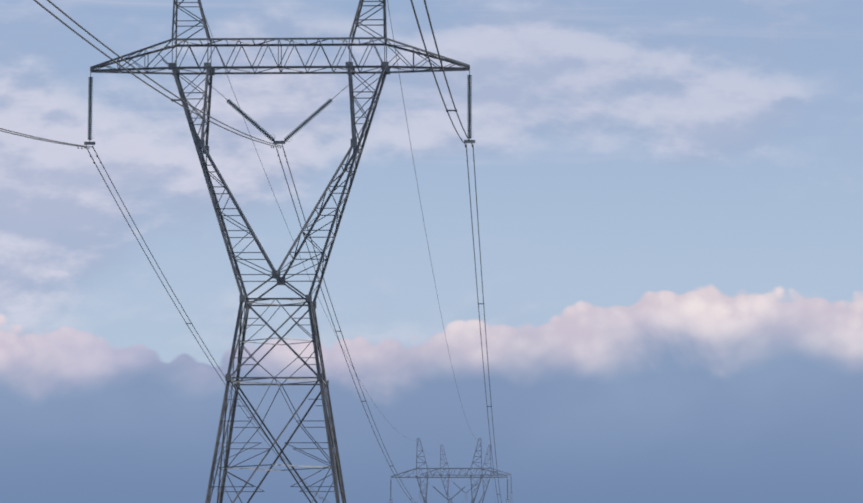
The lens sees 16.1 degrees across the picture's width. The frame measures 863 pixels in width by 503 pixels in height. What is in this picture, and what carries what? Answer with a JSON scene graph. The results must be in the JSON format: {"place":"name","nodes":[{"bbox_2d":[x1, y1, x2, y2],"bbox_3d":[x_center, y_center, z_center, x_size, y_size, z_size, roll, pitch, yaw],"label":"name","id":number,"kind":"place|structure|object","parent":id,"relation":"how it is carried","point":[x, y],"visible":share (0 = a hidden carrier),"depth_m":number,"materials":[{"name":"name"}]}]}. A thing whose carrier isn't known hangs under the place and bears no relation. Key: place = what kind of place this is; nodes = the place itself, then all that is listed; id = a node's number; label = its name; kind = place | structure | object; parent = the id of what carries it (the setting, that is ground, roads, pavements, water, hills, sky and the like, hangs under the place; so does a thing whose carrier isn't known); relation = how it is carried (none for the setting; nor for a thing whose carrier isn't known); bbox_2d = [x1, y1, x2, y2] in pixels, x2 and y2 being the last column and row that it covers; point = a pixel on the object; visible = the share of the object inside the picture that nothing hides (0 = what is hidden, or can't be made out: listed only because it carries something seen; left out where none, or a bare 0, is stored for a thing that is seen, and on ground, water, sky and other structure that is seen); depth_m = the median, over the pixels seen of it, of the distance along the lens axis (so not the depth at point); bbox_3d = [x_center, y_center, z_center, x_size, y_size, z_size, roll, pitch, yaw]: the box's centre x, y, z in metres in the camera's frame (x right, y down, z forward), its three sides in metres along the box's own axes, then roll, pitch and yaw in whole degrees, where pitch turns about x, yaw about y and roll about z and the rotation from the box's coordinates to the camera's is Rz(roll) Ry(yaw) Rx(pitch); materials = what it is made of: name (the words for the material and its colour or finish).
{"place":"outdoors","nodes":[
{"label":"outdoors","id":0,"kind":"place"},
{"bbox_2d":[0,0,862,502],"label":"sky","id":1,"kind":"structure","parent":0,"point":[670,192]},
{"bbox_3d":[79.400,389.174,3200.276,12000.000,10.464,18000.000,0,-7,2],"label":"ground","id":2,"kind":"structure","parent":0,"visible":0},
{"bbox_2d":[84,0,474,502],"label":"transmission tower","id":3,"kind":"structure","parent":2,"relation":"on","point":[200,145],"depth_m":227.50,"materials":[{"name":"metal"}]},
{"bbox_2d":[0,0,511,502],"bbox_3d":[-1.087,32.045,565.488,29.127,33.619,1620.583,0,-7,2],"label":"power lines","id":4,"kind":"object","parent":3,"relation":"hanging from","point":[292,200],"visible":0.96,"depth_m":238.94,"materials":[{"name":"metal"}]},
{"bbox_2d":[389,438,508,502],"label":"transmission tower","id":5,"kind":"structure","parent":2,"relation":"on","point":[470,477],"depth_m":742.17,"materials":[{"name":"metal"}]},
{"bbox_2d":[419,445,512,502],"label":"transmission tower","id":6,"kind":"structure","parent":2,"relation":"on","point":[484,492],"depth_m":953.56,"materials":[{"name":"metal"}]}
]}

